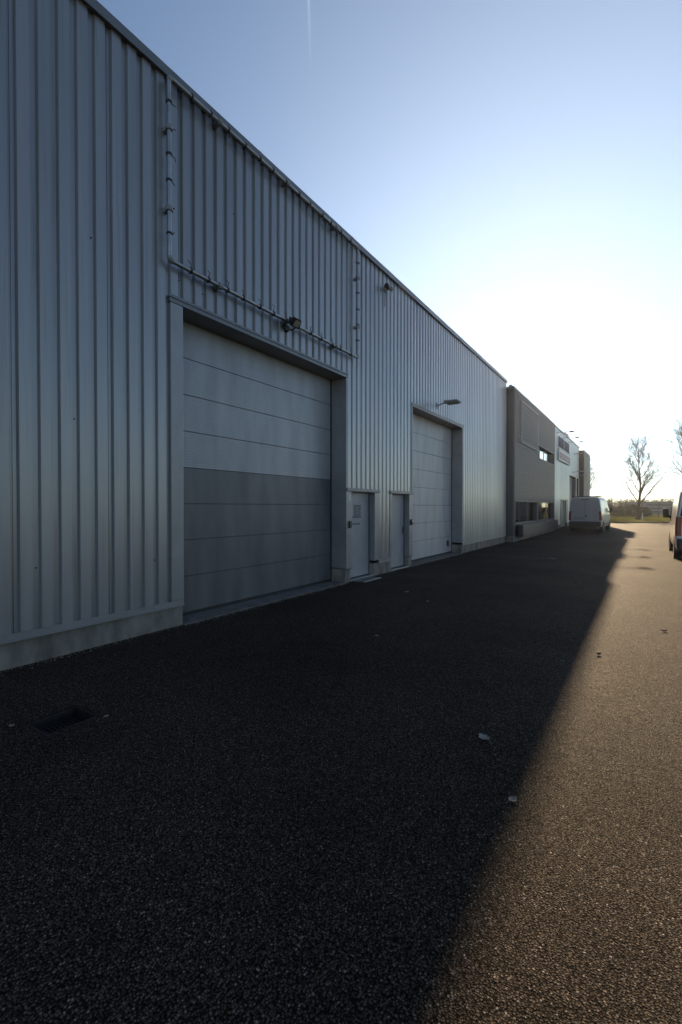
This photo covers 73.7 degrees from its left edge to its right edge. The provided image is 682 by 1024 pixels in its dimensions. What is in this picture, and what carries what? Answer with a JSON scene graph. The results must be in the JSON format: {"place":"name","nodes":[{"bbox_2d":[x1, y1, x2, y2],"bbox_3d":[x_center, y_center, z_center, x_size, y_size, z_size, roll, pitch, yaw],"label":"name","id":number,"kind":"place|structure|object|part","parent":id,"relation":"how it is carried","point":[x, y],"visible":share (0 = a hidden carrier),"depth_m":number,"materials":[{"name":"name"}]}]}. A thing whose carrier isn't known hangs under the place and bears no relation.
{"place":"outdoors","nodes":[
{"label":"outdoors","id":0,"kind":"place"},
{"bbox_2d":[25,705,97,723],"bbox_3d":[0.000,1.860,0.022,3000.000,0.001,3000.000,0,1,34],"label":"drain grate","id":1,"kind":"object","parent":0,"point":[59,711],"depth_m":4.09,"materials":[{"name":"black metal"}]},
{"bbox_2d":[0,523,681,1023],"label":"asphalt yard","id":2,"kind":"structure","parent":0,"point":[302,809],"depth_m":2.58,"materials":[{"name":"grey asphalt"}]},
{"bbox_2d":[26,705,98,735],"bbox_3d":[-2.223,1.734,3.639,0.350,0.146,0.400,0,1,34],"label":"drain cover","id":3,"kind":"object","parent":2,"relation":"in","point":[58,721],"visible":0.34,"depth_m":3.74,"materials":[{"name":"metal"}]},
{"bbox_2d":[0,0,511,670],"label":"warehouse","id":4,"kind":"structure","parent":2,"relation":"on","point":[178,446],"depth_m":6.48,"materials":[{"name":"silver metal"}]},
{"bbox_2d":[170,321,329,615],"bbox_3d":[-1.428,-0.685,8.535,0.045,4.544,4.220,0,1,34],"label":"garage door","id":5,"kind":"structure","parent":4,"relation":"in","point":[256,424],"depth_m":8.18,"materials":[{"name":"silver metal"}]},
{"bbox_2d":[163,75,359,358],"bbox_3d":[-1.011,-4.693,8.246,0.178,2.566,4.991,0,1,34],"label":"banner holder","id":6,"kind":"object","parent":4,"relation":"attached to","point":[168,129],"visible":0.99,"depth_m":6.94,"materials":[{"name":"grey metal"}]},
{"bbox_2d":[282,317,300,331],"bbox_3d":[-0.903,-3.413,8.274,0.343,0.190,0.281,0,1,34],"label":"floodlight","id":7,"kind":"object","parent":4,"relation":"attached to","point":[295,322],"visible":1,"depth_m":8.20,"materials":[{"name":"black plastic"}]},
{"bbox_2d":[350,492,373,581],"bbox_3d":[0.436,0.573,10.782,0.205,2.079,1.056,0,1,34],"label":"entrance door","id":8,"kind":"structure","parent":4,"relation":"in","point":[360,500],"depth_m":10.91,"materials":[{"name":"paint"}]},
{"bbox_2d":[383,283,393,306],"bbox_3d":[1.168,-5.456,11.467,0.226,0.520,0.332,0,1,34],"label":"security camera","id":9,"kind":"object","parent":4,"relation":"attached to","point":[387,286],"visible":1,"depth_m":11.41,"materials":[{"name":"grey plastic"}]},
{"bbox_2d":[390,494,408,570],"bbox_3d":[1.530,0.553,12.425,0.205,2.079,1.046,0,1,34],"label":"entrance door","id":10,"kind":"structure","parent":4,"relation":"in","point":[398,500],"depth_m":12.58,"materials":[{"name":"paint"}]},
{"bbox_2d":[411,414,451,561],"bbox_3d":[2.869,-0.762,14.990,0.045,4.544,4.230,0,1,34],"label":"garage door","id":11,"kind":"structure","parent":4,"relation":"in","point":[432,441],"depth_m":15.15,"materials":[{"name":"white metal"}]},
{"bbox_2d":[436,399,461,408],"bbox_3d":[3.350,-3.374,14.249,0.742,0.190,0.412,0,1,34],"label":"wall lamp","id":12,"kind":"object","parent":4,"relation":"attached to","point":[452,402],"visible":1,"depth_m":14.10,"materials":[{"name":"grey plastic"}]},
{"bbox_2d":[0,533,546,675],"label":"grit","id":13,"kind":"object","parent":2,"relation":"on","point":[224,615],"visible":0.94,"depth_m":6.84,"materials":[{"name":"grey gravel"}]},
{"bbox_2d":[354,576,380,582],"bbox_3d":[0.619,1.558,10.551,0.300,0.026,0.780,0,1,34],"label":"door mat","id":14,"kind":"object","parent":2,"relation":"on","point":[367,579],"depth_m":10.45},
{"bbox_2d":[479,733,490,742],"bbox_3d":[1.044,1.647,3.310,0.083,0.022,0.111,0,1,12],"label":"fallen leaf","id":15,"kind":"object","parent":2,"relation":"on","point":[483,737],"visible":1,"depth_m":3.33,"materials":[{"name":"grey plant"}]},
{"bbox_2d":[506,796,516,802],"bbox_3d":[0.983,1.658,2.628,0.069,0.015,0.047,0,1,5],"label":"fallen leaf","id":16,"kind":"object","parent":2,"relation":"on","point":[513,798],"visible":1,"depth_m":2.63,"materials":[{"name":"grey plant"}]},
{"bbox_2d":[506,386,557,541],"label":"office block","id":17,"kind":"structure","parent":2,"relation":"on","point":[530,490],"depth_m":24.39,"materials":[{"name":"grey"}]},
{"bbox_2d":[515,500,536,523],"bbox_3d":[9.777,-0.008,24.276,0.324,1.160,5.350,0,1,34],"label":"window","id":18,"kind":"structure","parent":17,"relation":"in","point":[525,511],"depth_m":24.74,"materials":[{"name":"grey"}]},
{"bbox_2d":[521,400,538,450],"bbox_3d":[10.209,-4.551,24.506,0.054,2.133,4.353,0,1,34],"label":"banner holder","id":19,"kind":"object","parent":17,"relation":"attached to","point":[529,407],"visible":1,"depth_m":24.31,"materials":[{"name":"grey metal"}]},
{"bbox_2d":[538,445,553,465],"bbox_3d":[13.064,-3.576,29.104,0.250,0.820,5.500,0,1,34],"label":"window","id":20,"kind":"structure","parent":17,"relation":"in","point":[545,455],"depth_m":29.70,"materials":[{"name":"grey"}]},
{"bbox_2d":[538,502,553,520],"bbox_3d":[13.031,-0.066,29.168,0.328,1.160,5.500,0,1,34],"label":"window","id":21,"kind":"structure","parent":17,"relation":"in","point":[545,510],"depth_m":29.83,"materials":[{"name":"grey"}]},
{"bbox_2d":[554,426,579,528],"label":"building","id":22,"kind":"structure","parent":2,"relation":"on","point":[565,487],"depth_m":38.25,"materials":[{"name":"white metal"}]},
{"bbox_3d":[18.327,0.142,37.778,0.090,2.180,4.000,0,1,34],"label":"entrance door","id":23,"kind":"part","parent":22,"relation":"part of","materials":[{"name":"white metal"}]},
{"bbox_2d":[558,436,569,465],"bbox_3d":[18.224,-4.900,37.067,0.100,1.819,6.200,0,1,34],"label":"sign board","id":24,"kind":"object","parent":22,"relation":"attached to","point":[563,457],"visible":1,"depth_m":36.48,"materials":[{"name":"grey"}]},
{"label":"garage door","id":25,"kind":"part","parent":22,"relation":"part of","materials":[{"name":"metal"}]},
{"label":"garage door","id":26,"kind":"part","parent":22,"relation":"part of","materials":[{"name":"grey metal"}]},
{"bbox_2d":[573,450,590,495],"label":"end block","id":27,"kind":"structure","parent":2,"relation":"on","point":[582,480],"depth_m":46.61,"materials":[{"name":"concrete"}]},
{"bbox_2d":[569,496,612,531],"bbox_3d":[17.949,0.121,32.673,2.442,2.473,5.510,1,1,37],"label":"parked van","id":28,"kind":"object","parent":2,"relation":"on","point":[589,511],"visible":0.99,"depth_m":30.62,"materials":[{"name":"paint"}]},
{"bbox_2d":[610,522,669,522],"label":"kerb","id":29,"kind":"structure","parent":2,"relation":"on","point":[639,522],"depth_m":47.02,"materials":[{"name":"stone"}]},
{"bbox_2d":[621,502,672,513],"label":"distant shed","id":30,"kind":"structure","parent":2,"relation":"on","point":[652,505],"depth_m":94.99,"materials":[{"name":"grey metal"}]},
{"bbox_2d":[659,417,681,476],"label":"bare tree","id":31,"kind":"object","parent":2,"relation":"on","point":[678,432],"visible":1,"depth_m":46.68,"materials":[{"name":"brown plant"}]},
{"bbox_2d":[663,489,681,558],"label":"parked van","id":32,"kind":"object","parent":2,"relation":"on","point":[675,535],"visible":0.99,"depth_m":14.74,"materials":[{"name":"paint"}]},
{"bbox_2d":[97,0,681,504],"label":"sky","id":33,"kind":"structure","parent":0,"point":[516,165],"materials":[{"name":"blue"}]},
{"bbox_2d":[610,514,670,521],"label":"grass verge","id":34,"kind":"object","parent":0,"point":[655,518],"depth_m":56.19,"materials":[{"name":"green plant"}]},
{"bbox_2d":[588,453,603,493],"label":"bare tree","id":35,"kind":"object","parent":34,"relation":"on","point":[593,477],"visible":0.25,"depth_m":73.55,"materials":[{"name":"brown plant"}]},
{"bbox_2d":[609,505,632,516],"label":"bush","id":36,"kind":"object","parent":34,"relation":"on","point":[616,513],"visible":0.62,"depth_m":71.68,"materials":[{"name":"green plant"}]},
{"bbox_2d":[619,504,641,516],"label":"bush","id":37,"kind":"object","parent":34,"relation":"on","point":[632,506],"visible":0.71,"depth_m":71.30,"materials":[{"name":"green plant"}]},
{"bbox_2d":[605,496,673,512],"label":"wood","id":38,"kind":"object","parent":34,"relation":"on","point":[617,503],"visible":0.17,"depth_m":119.34,"materials":[{"name":"brown"}]},
{"bbox_2d":[608,502,672,516],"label":"fence","id":39,"kind":"object","parent":34,"relation":"on","point":[642,509],"visible":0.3,"depth_m":68.01,"materials":[{"name":"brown metal"}]},
{"bbox_2d":[640,507,652,516],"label":"bush","id":40,"kind":"object","parent":34,"relation":"on","point":[648,512],"visible":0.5,"depth_m":71.61,"materials":[{"name":"green plant"}]},
{"bbox_2d":[617,433,677,518],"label":"bare tree","id":41,"kind":"object","parent":34,"relation":"on","point":[635,472],"visible":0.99,"depth_m":56.55,"materials":[{"name":"brown plant"}]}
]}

